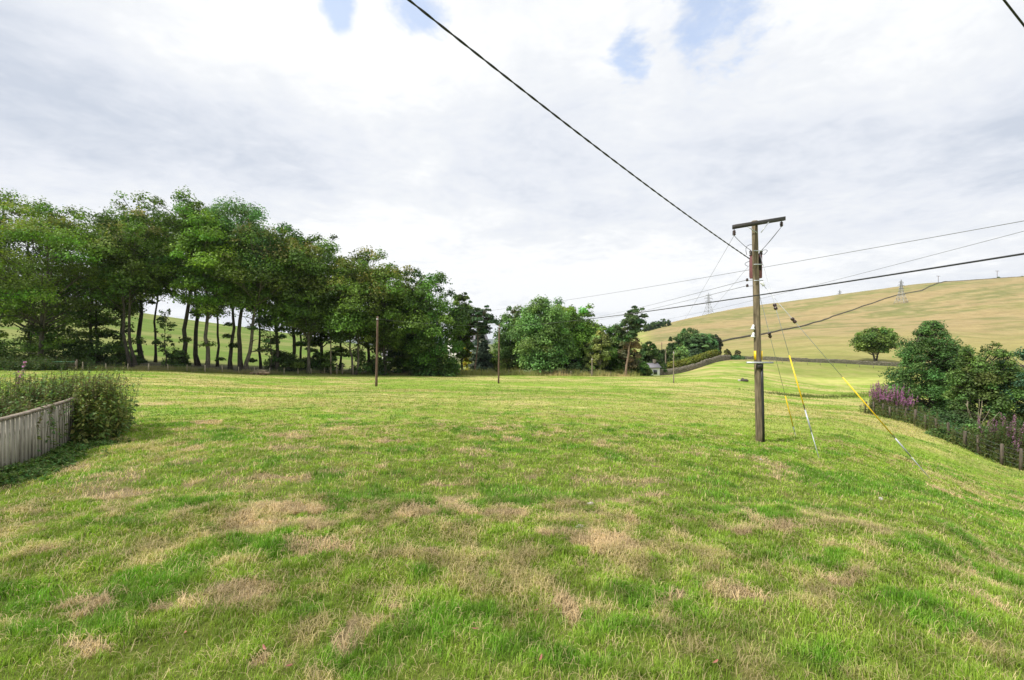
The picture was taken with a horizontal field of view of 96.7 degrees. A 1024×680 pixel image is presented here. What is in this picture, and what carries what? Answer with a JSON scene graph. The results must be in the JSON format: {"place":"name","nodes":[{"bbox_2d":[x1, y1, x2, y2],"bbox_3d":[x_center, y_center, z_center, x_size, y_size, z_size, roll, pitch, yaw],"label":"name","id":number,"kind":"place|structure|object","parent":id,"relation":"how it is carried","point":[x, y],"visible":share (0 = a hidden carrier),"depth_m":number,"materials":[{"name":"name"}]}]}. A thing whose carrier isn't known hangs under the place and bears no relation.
{"place":"outdoors","nodes":[
{"label":"outdoors","id":0,"kind":"place"},
{"bbox_2d":[0,277,1023,679],"bbox_3d":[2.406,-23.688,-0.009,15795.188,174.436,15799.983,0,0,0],"label":"field","id":1,"kind":"structure","parent":0,"point":[974,315],"depth_m":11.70,"materials":[{"name":"green plant"}]},
{"bbox_2d":[0,340,29,361],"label":"bush","id":2,"kind":"object","parent":1,"relation":"on","point":[4,352],"visible":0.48,"depth_m":64.12,"materials":[{"name":"green plant"}]},
{"bbox_2d":[0,188,35,318],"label":"broadleaf tree","id":3,"kind":"object","parent":1,"relation":"on","point":[9,220],"visible":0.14,"depth_m":74.14,"materials":[{"name":"green plant"}]},
{"bbox_2d":[0,397,74,470],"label":"board fence","id":4,"kind":"object","parent":1,"relation":"on","point":[20,441],"visible":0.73,"depth_m":10.79,"materials":[{"name":"grey wood"}]},
{"bbox_2d":[0,188,87,356],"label":"broadleaf tree","id":5,"kind":"object","parent":1,"relation":"on","point":[68,330],"visible":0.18,"depth_m":74.90,"materials":[{"name":"green plant"}]},
{"bbox_2d":[0,355,117,371],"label":"weeds","id":6,"kind":"object","parent":1,"relation":"on","point":[16,365],"visible":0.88,"depth_m":59.59,"materials":[{"name":"green plant"}]},
{"bbox_2d":[24,331,97,362],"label":"bush","id":7,"kind":"object","parent":1,"relation":"on","point":[51,353],"visible":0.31,"depth_m":68.73,"materials":[{"name":"green plant"}]},
{"bbox_2d":[0,436,130,487],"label":"weeds","id":8,"kind":"object","parent":1,"relation":"on","point":[33,468],"visible":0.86,"depth_m":10.47,"materials":[{"name":"green plant"}]},
{"bbox_2d":[0,199,131,360],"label":"broadleaf tree","id":9,"kind":"object","parent":1,"relation":"on","point":[26,287],"visible":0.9,"depth_m":64.48,"materials":[{"name":"green plant"}]},
{"bbox_2d":[0,362,143,450],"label":"nettles","id":10,"kind":"object","parent":1,"relation":"on","point":[44,392],"visible":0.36,"depth_m":12.82,"materials":[{"name":"green plant"}]},
{"bbox_2d":[39,204,151,350],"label":"broadleaf tree","id":11,"kind":"object","parent":1,"relation":"on","point":[96,319],"visible":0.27,"depth_m":73.30,"materials":[{"name":"green plant"}]},
{"bbox_2d":[66,338,126,366],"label":"bush","id":12,"kind":"object","parent":1,"relation":"on","point":[102,351],"visible":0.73,"depth_m":69.53,"materials":[{"name":"green plant"}]},
{"bbox_2d":[68,372,140,443],"bbox_3d":[-12.432,2.128,13.956,1.689,2.449,2.817,0,0,-42],"label":"shrub","id":13,"kind":"object","parent":1,"relation":"on","point":[101,413],"visible":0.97,"depth_m":13.16,"materials":[{"name":"green plant"}]},
{"bbox_2d":[82,221,148,352],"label":"broadleaf tree","id":14,"kind":"object","parent":1,"relation":"on","point":[126,330],"depth_m":82.00,"materials":[{"name":"green plant"}]},
{"bbox_2d":[103,351,147,366],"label":"bush","id":15,"kind":"object","parent":1,"relation":"on","point":[139,360],"visible":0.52,"depth_m":71.19,"materials":[{"name":"green plant"}]},
{"bbox_2d":[79,202,181,367],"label":"broadleaf tree","id":16,"kind":"object","parent":1,"relation":"on","point":[132,275],"visible":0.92,"depth_m":68.85,"materials":[{"name":"green plant"}]},
{"bbox_2d":[98,191,172,359],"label":"broadleaf tree","id":17,"kind":"object","parent":1,"relation":"on","point":[140,320],"visible":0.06,"depth_m":79.34,"materials":[{"name":"green plant"}]},
{"bbox_2d":[140,225,176,361],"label":"broadleaf tree","id":18,"kind":"object","parent":1,"relation":"on","point":[153,342],"visible":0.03,"depth_m":83.88,"materials":[{"name":"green plant"}]},
{"bbox_2d":[153,308,176,366],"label":"sapling","id":19,"kind":"object","parent":1,"relation":"on","point":[162,325],"visible":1,"depth_m":70.90,"materials":[{"name":"green plant"}]},
{"bbox_2d":[128,186,224,367],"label":"broadleaf tree","id":20,"kind":"object","parent":1,"relation":"on","point":[183,211],"visible":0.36,"depth_m":73.44,"materials":[{"name":"green plant"}]},
{"bbox_2d":[161,348,192,367],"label":"bush","id":21,"kind":"object","parent":1,"relation":"on","point":[178,357],"visible":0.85,"depth_m":71.34,"materials":[{"name":"green plant"}]},
{"bbox_2d":[166,199,207,365],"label":"broadleaf tree","id":22,"kind":"object","parent":1,"relation":"on","point":[196,359],"visible":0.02,"depth_m":82.39,"materials":[{"name":"green plant"}]},
{"bbox_2d":[151,209,254,368],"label":"broadleaf tree","id":23,"kind":"object","parent":1,"relation":"on","point":[205,305],"visible":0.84,"depth_m":72.03,"materials":[{"name":"green plant"}]},
{"bbox_2d":[199,226,245,369],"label":"broadleaf tree","id":24,"kind":"object","parent":1,"relation":"on","point":[231,345],"visible":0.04,"depth_m":79.74,"materials":[{"name":"green plant"}]},
{"bbox_2d":[212,211,241,366],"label":"broadleaf tree","id":25,"kind":"object","parent":1,"relation":"on","point":[218,358],"visible":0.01,"depth_m":84.23,"materials":[{"name":"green plant"}]},
{"bbox_2d":[195,191,286,370],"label":"broadleaf tree","id":26,"kind":"object","parent":1,"relation":"on","point":[241,209],"visible":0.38,"depth_m":76.98,"materials":[{"name":"green plant"}]},
{"bbox_2d":[187,219,296,369],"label":"broadleaf tree","id":27,"kind":"object","parent":1,"relation":"on","point":[251,303],"visible":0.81,"depth_m":75.03,"materials":[{"name":"green plant"}]},
{"bbox_2d":[249,369,269,374],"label":"rubble heap","id":28,"kind":"object","parent":1,"relation":"on","point":[262,372],"visible":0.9,"depth_m":74.24,"materials":[{"name":"grey stone"}]},
{"bbox_2d":[249,239,271,368],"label":"broadleaf tree","id":29,"kind":"object","parent":1,"relation":"on","point":[252,360],"depth_m":87.83,"materials":[{"name":"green plant"}]},
{"bbox_2d":[257,302,281,369],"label":"sapling","id":30,"kind":"object","parent":1,"relation":"on","point":[271,350],"visible":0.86,"depth_m":79.82,"materials":[{"name":"green plant"}]},
{"bbox_2d":[242,228,317,370],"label":"broadleaf tree","id":31,"kind":"object","parent":1,"relation":"on","point":[280,319],"visible":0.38,"depth_m":79.79,"materials":[{"name":"green plant"}]},
{"bbox_2d":[262,350,301,371],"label":"bush","id":32,"kind":"object","parent":1,"relation":"on","point":[285,362],"visible":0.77,"depth_m":82.65,"materials":[{"name":"green plant"}]},
{"bbox_2d":[263,221,315,370],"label":"broadleaf tree","id":33,"kind":"object","parent":1,"relation":"on","point":[300,238],"visible":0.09,"depth_m":85.30,"materials":[{"name":"green plant"}]},
{"bbox_2d":[268,238,346,373],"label":"broadleaf tree","id":34,"kind":"object","parent":1,"relation":"on","point":[302,263],"visible":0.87,"depth_m":79.95,"materials":[{"name":"green plant"}]},
{"bbox_2d":[299,236,318,357],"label":"broadleaf tree","id":35,"kind":"object","parent":1,"relation":"on","point":[311,349],"visible":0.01,"depth_m":90.19,"materials":[{"name":"green plant"}]},
{"bbox_2d":[289,232,350,370],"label":"broadleaf tree","id":36,"kind":"object","parent":1,"relation":"on","point":[328,255],"visible":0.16,"depth_m":88.52,"materials":[{"name":"green plant"}]},
{"bbox_2d":[298,351,345,372],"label":"bush","id":37,"kind":"object","parent":1,"relation":"on","point":[316,363],"visible":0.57,"depth_m":86.49,"materials":[{"name":"green plant"}]},
{"bbox_2d":[59,364,609,375],"bbox_3d":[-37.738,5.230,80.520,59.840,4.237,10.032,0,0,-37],"label":"long grass","id":38,"kind":"structure","parent":1,"relation":"on","point":[180,369],"depth_m":71.22,"materials":[{"name":"green plant"}]},
{"bbox_2d":[329,255,355,369],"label":"broadleaf tree","id":39,"kind":"object","parent":1,"relation":"on","point":[338,259],"visible":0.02,"depth_m":95.07,"materials":[{"name":"green plant"}]},
{"bbox_2d":[82,362,610,374],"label":"stock fence","id":40,"kind":"object","parent":1,"relation":"on","point":[205,367],"visible":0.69,"depth_m":73.70,"materials":[{"name":"brown wood"}]},
{"bbox_2d":[312,255,394,374],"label":"broadleaf tree","id":41,"kind":"object","parent":1,"relation":"on","point":[347,329],"visible":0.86,"depth_m":82.36,"materials":[{"name":"green plant"}]},
{"bbox_2d":[331,245,401,371],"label":"broadleaf tree","id":42,"kind":"object","parent":1,"relation":"on","point":[366,257],"visible":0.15,"depth_m":90.31,"materials":[{"name":"green plant"}]},
{"bbox_2d":[348,343,394,374],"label":"bush","id":43,"kind":"object","parent":1,"relation":"on","point":[370,364],"visible":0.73,"depth_m":88.36,"materials":[{"name":"green plant"}]},
{"bbox_2d":[375,316,378,385],"bbox_3d":[-15.739,1.481,52.965,0.417,8.483,0.360,0,0,0],"label":"telegraph pole","id":44,"kind":"object","parent":1,"relation":"on","point":[376,368],"visible":0.88,"depth_m":52.90,"materials":[{"name":"brown wood"}]},
{"bbox_2d":[348,262,414,374],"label":"broadleaf tree","id":45,"kind":"object","parent":1,"relation":"on","point":[386,338],"visible":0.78,"depth_m":85.06,"materials":[{"name":"green plant"}]},
{"bbox_2d":[382,347,422,374],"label":"bush","id":46,"kind":"object","parent":1,"relation":"on","point":[399,368],"visible":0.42,"depth_m":91.40,"materials":[{"name":"green plant"}]},
{"bbox_2d":[375,265,437,372],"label":"broadleaf tree","id":47,"kind":"object","parent":1,"relation":"on","point":[406,272],"visible":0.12,"depth_m":92.10,"materials":[{"name":"green plant"}]},
{"bbox_2d":[392,269,473,375],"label":"broadleaf tree","id":48,"kind":"object","parent":1,"relation":"on","point":[427,341],"visible":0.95,"depth_m":88.02,"materials":[{"name":"green plant"}]},
{"bbox_2d":[408,352,463,376],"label":"bush","id":49,"kind":"object","parent":1,"relation":"on","point":[426,371],"visible":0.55,"depth_m":88.99,"materials":[{"name":"green plant"}]},
{"bbox_2d":[445,292,475,370],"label":"broadleaf tree","id":50,"kind":"object","parent":1,"relation":"on","point":[468,343],"visible":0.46,"depth_m":103.17,"materials":[{"name":"green plant"}]},
{"bbox_2d":[455,305,501,368],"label":"pine tree","id":51,"kind":"object","parent":1,"relation":"on","point":[482,328],"visible":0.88,"depth_m":102.15,"materials":[{"name":"green plant"}]},
{"bbox_2d":[468,334,494,371],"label":"conifer","id":52,"kind":"object","parent":1,"relation":"on","point":[483,358],"visible":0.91,"depth_m":110.63,"materials":[{"name":"green plant"}]},
{"bbox_2d":[474,349,497,364],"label":"broadleaf tree","id":53,"kind":"object","parent":1,"relation":"on","point":[494,360],"visible":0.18,"depth_m":116.58,"materials":[{"name":"green plant"}]},
{"bbox_2d":[498,325,499,382],"bbox_3d":[-1.852,2.130,63.965,0.341,8.583,0.340,0,0,0],"label":"telegraph pole","id":54,"kind":"object","parent":1,"relation":"on","point":[498,353],"visible":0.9,"depth_m":63.91,"materials":[{"name":"brown wood"}]},
{"bbox_2d":[511,253,1023,325],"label":"overhead cable","id":55,"kind":"object","parent":54,"relation":"attached to","point":[828,284],"visible":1,"depth_m":12.30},
{"bbox_2d":[493,358,518,372],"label":"shrub","id":56,"kind":"object","parent":1,"relation":"on","point":[506,364],"visible":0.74,"depth_m":106.65,"materials":[{"name":"green plant"}]},
{"bbox_2d":[491,305,526,370],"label":"broadleaf tree","id":57,"kind":"object","parent":1,"relation":"on","point":[506,350],"visible":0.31,"depth_m":110.11,"materials":[{"name":"green plant"}]},
{"bbox_2d":[504,294,580,372],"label":"broadleaf tree","id":58,"kind":"object","parent":1,"relation":"on","point":[542,346],"visible":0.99,"depth_m":100.16,"materials":[{"name":"green plant"}]},
{"bbox_2d":[438,368,646,376],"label":"long grass","id":59,"kind":"structure","parent":1,"relation":"on","point":[575,372],"depth_m":98.78,"materials":[{"name":"green plant"}]},
{"bbox_2d":[563,361,587,371],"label":"shrub","id":60,"kind":"object","parent":1,"relation":"on","point":[576,365],"visible":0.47,"depth_m":103.04,"materials":[{"name":"green plant"}]},
{"bbox_2d":[560,303,603,368],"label":"broadleaf tree","id":61,"kind":"object","parent":1,"relation":"on","point":[582,333],"visible":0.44,"depth_m":106.77,"materials":[{"name":"green plant"}]},
{"bbox_2d":[582,341,596,370],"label":"birch tree","id":62,"kind":"object","parent":1,"relation":"on","point":[586,358],"visible":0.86,"depth_m":103.34,"materials":[{"name":"green plant"}]},
{"bbox_2d":[589,327,614,370],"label":"birch tree","id":63,"kind":"object","parent":1,"relation":"on","point":[601,337],"visible":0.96,"depth_m":102.65,"materials":[{"name":"green plant"}]},
{"bbox_2d":[595,323,633,372],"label":"broadleaf tree","id":64,"kind":"object","parent":1,"relation":"on","point":[615,362],"visible":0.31,"depth_m":109.55,"materials":[{"name":"green plant"}]},
{"bbox_2d":[617,337,642,372],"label":"tree","id":65,"kind":"object","parent":1,"relation":"on","point":[633,362],"visible":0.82,"depth_m":104.73,"materials":[{"name":"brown plant"}]},
{"bbox_2d":[612,305,648,374],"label":"pine tree","id":66,"kind":"object","parent":1,"relation":"on","point":[634,322],"visible":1,"depth_m":101.06,"materials":[{"name":"green plant"}]},
{"bbox_2d":[635,361,652,375],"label":"shrub","id":67,"kind":"object","parent":1,"relation":"on","point":[643,369],"visible":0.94,"depth_m":111.11,"materials":[{"name":"green plant"}]},
{"bbox_2d":[638,341,660,368],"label":"broadleaf tree","id":68,"kind":"object","parent":1,"relation":"on","point":[649,354],"visible":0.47,"depth_m":123.53,"materials":[{"name":"green plant"}]},
{"bbox_2d":[647,359,661,375],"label":"house","id":69,"kind":"structure","parent":1,"relation":"on","point":[654,366],"depth_m":119.71,"materials":[{"name":"white paint"}]},
{"bbox_2d":[654,348,671,367],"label":"broadleaf tree","id":70,"kind":"object","parent":1,"relation":"on","point":[661,356],"visible":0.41,"depth_m":158.02,"materials":[{"name":"green plant"}]},
{"bbox_2d":[666,336,682,362],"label":"broadleaf tree","id":71,"kind":"object","parent":1,"relation":"on","point":[670,348],"visible":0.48,"depth_m":166.70,"materials":[{"name":"green plant"}]},
{"bbox_2d":[672,345,689,360],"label":"broadleaf tree","id":72,"kind":"object","parent":1,"relation":"on","point":[681,352],"visible":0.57,"depth_m":154.74,"materials":[{"name":"green plant"}]},
{"bbox_2d":[675,327,702,349],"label":"broadleaf tree","id":73,"kind":"object","parent":1,"relation":"on","point":[685,338],"visible":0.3,"depth_m":170.22,"materials":[{"name":"green plant"}]},
{"bbox_2d":[667,349,719,368],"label":"hedge","id":74,"kind":"object","parent":1,"relation":"on","point":[694,359],"visible":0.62,"depth_m":136.29,"materials":[{"name":"green plant"}]},
{"bbox_2d":[688,348,701,357],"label":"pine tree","id":75,"kind":"object","parent":1,"relation":"on","point":[695,351],"visible":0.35,"depth_m":160.21,"materials":[{"name":"green plant"}]},
{"bbox_2d":[660,355,730,374],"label":"stone wall","id":76,"kind":"structure","parent":1,"relation":"on","point":[705,362],"depth_m":130.68,"materials":[{"name":"grey stone"}]},
{"bbox_2d":[689,333,711,352],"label":"broadleaf tree","id":77,"kind":"object","parent":1,"relation":"on","point":[700,340],"visible":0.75,"depth_m":164.30,"materials":[{"name":"green plant"}]},
{"bbox_2d":[701,334,719,350],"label":"broadleaf tree","id":78,"kind":"object","parent":1,"relation":"on","point":[714,345],"visible":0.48,"depth_m":165.76,"materials":[{"name":"green plant"}]},
{"bbox_2d":[732,216,785,441],"bbox_3d":[8.869,-0.288,16.565,2.680,8.618,0.800,0,0,-17],"label":"utility pole","id":79,"kind":"object","parent":1,"relation":"on","point":[755,267],"visible":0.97,"depth_m":16.40,"materials":[{"name":"brown wood"}]},
{"bbox_2d":[407,0,749,258],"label":"overhead cable","id":80,"kind":"object","parent":79,"relation":"attached to","point":[490,64],"visible":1,"depth_m":9.08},
{"bbox_2d":[479,221,1021,311],"bbox_3d":[6.357,-4.494,46.750,0.026,0.689,67.234,0,0,-22],"label":"overhead cable","id":81,"kind":"object","parent":79,"relation":"attached to","point":[814,258],"visible":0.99,"depth_m":22.30,"materials":[{"name":"grey metal"}]},
{"bbox_2d":[760,298,795,435],"bbox_3d":[10.219,1.083,17.468,3.054,5.886,0.118,0,0,-35],"label":"guy wire","id":82,"kind":"object","parent":79,"relation":"attached to","point":[770,335],"visible":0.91,"depth_m":17.49,"materials":[{"name":"metal"}]},
{"bbox_2d":[760,255,818,455],"bbox_3d":[9.316,0.385,15.352,0.119,6.994,2.322,0,0,-18],"label":"guy wire","id":83,"kind":"object","parent":79,"relation":"attached to","point":[775,306],"visible":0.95,"depth_m":15.10,"materials":[{"name":"metal"}]},
{"bbox_2d":[764,286,929,477],"bbox_3d":[11.286,1.272,15.533,4.945,6.686,0.119,0,0,21],"label":"guy wire","id":84,"kind":"object","parent":79,"relation":"attached to","point":[794,322],"visible":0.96,"depth_m":15.32,"materials":[{"name":"metal"}]},
{"bbox_2d":[739,388,875,399],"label":"rushes","id":85,"kind":"object","parent":1,"relation":"on","point":[823,395],"visible":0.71,"depth_m":68.69,"materials":[{"name":"green plant"}]},
{"bbox_2d":[722,281,947,341],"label":"stone wall","id":86,"kind":"structure","parent":1,"relation":"on","point":[823,319],"depth_m":431.53,"materials":[{"name":"grey stone"}]},
{"bbox_2d":[848,326,900,360],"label":"broadleaf tree","id":87,"kind":"object","parent":1,"relation":"on","point":[877,340],"visible":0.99,"depth_m":144.60,"materials":[{"name":"green plant"}]},
{"bbox_2d":[744,356,1023,368],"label":"stone wall","id":88,"kind":"structure","parent":1,"relation":"on","point":[877,363],"depth_m":143.16,"materials":[{"name":"grey stone"}]},
{"bbox_2d":[868,381,918,417],"bbox_3d":[34.099,5.447,40.957,2.491,3.426,6.741,0,0,19],"label":"willowherb","id":89,"kind":"object","parent":1,"relation":"on","point":[880,395],"visible":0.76,"depth_m":40.22,"materials":[{"name":"purple plant"}]},
{"bbox_2d":[893,279,907,303],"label":"pylon","id":90,"kind":"object","parent":1,"relation":"on","point":[900,288],"visible":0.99,"depth_m":509.63,"materials":[{"name":"metal"}]},
{"bbox_2d":[907,405,931,415],"bbox_3d":[34.143,6.328,37.802,3.188,1.804,2.994,0,0,-27],"label":"bramble","id":91,"kind":"object","parent":1,"relation":"on","point":[924,408],"visible":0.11,"depth_m":37.74,"materials":[{"name":"green plant"}]},
{"bbox_2d":[877,320,972,411],"bbox_3d":[37.767,2.825,40.984,8.039,9.316,7.907,0,0,0],"label":"shrub","id":92,"kind":"object","parent":1,"relation":"on","point":[928,337],"visible":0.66,"depth_m":40.38,"materials":[{"name":"green plant"}]},
{"bbox_2d":[916,409,961,422],"bbox_3d":[32.376,6.172,34.505,3.243,1.887,3.108,0,0,0],"label":"bramble","id":93,"kind":"object","parent":1,"relation":"on","point":[939,412],"visible":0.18,"depth_m":34.46,"materials":[{"name":"green plant"}]},
{"bbox_2d":[859,399,1023,469],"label":"weeds","id":94,"kind":"object","parent":1,"relation":"on","point":[908,419],"visible":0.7,"depth_m":29.93,"materials":[{"name":"green plant"}]},
{"bbox_2d":[924,427,959,441],"bbox_3d":[29.122,6.554,30.545,2.667,1.501,3.113,0,0,-33],"label":"bramble","id":95,"kind":"object","parent":1,"relation":"on","point":[940,435],"visible":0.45,"depth_m":30.23,"materials":[{"name":"green plant"}]},
{"bbox_2d":[864,401,1023,469],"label":"stock fence","id":96,"kind":"object","parent":1,"relation":"on","point":[1001,449],"visible":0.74,"depth_m":28.19,"materials":[{"name":"brown wood"}]},
{"bbox_2d":[921,347,972,411],"bbox_3d":[38.970,3.959,40.944,3.949,7.256,3.846,0,0,-35],"label":"shrub","id":97,"kind":"object","parent":1,"relation":"on","point":[943,369],"visible":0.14,"depth_m":40.52,"materials":[{"name":"green plant"}]},
{"bbox_2d":[930,410,978,429],"bbox_3d":[31.177,6.040,31.884,3.189,2.303,3.074,0,0,18],"label":"bramble","id":98,"kind":"object","parent":1,"relation":"on","point":[954,417],"visible":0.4,"depth_m":31.72,"materials":[{"name":"green plant"}]},
{"bbox_2d":[957,423,997,443],"bbox_3d":[29.975,6.417,29.450,2.758,2.138,2.965,0,0,33],"label":"bramble","id":99,"kind":"object","parent":1,"relation":"on","point":[975,428],"visible":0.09,"depth_m":29.33,"materials":[{"name":"green plant"}]},
{"bbox_2d":[940,341,1023,426],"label":"shrub","id":100,"kind":"object","parent":1,"relation":"on","point":[983,373],"visible":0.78,"depth_m":33.41,"materials":[{"name":"green plant"}]},
{"bbox_2d":[961,408,1023,465],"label":"willowherb","id":101,"kind":"object","parent":1,"relation":"on","point":[1014,436],"visible":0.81,"depth_m":26.63,"materials":[{"name":"green plant"}]},
{"bbox_2d":[975,346,1023,427],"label":"shrub","id":102,"kind":"object","parent":1,"relation":"on","point":[1019,384],"visible":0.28,"depth_m":32.72,"materials":[{"name":"green plant"}]},
{"bbox_2d":[0,0,1023,338],"label":"sky","id":103,"kind":"structure","parent":0,"point":[862,124],"materials":[{"name":"white"}]},
{"bbox_2d":[647,231,1022,322],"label":"overhead cable","id":104,"kind":"object","parent":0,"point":[880,268],"visible":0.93,"depth_m":34.21,"materials":[{"name":"grey metal"}]},
{"bbox_2d":[1003,0,1023,26],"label":"overhead cable","id":105,"kind":"object","parent":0,"point":[1013,12],"visible":1,"depth_m":9.21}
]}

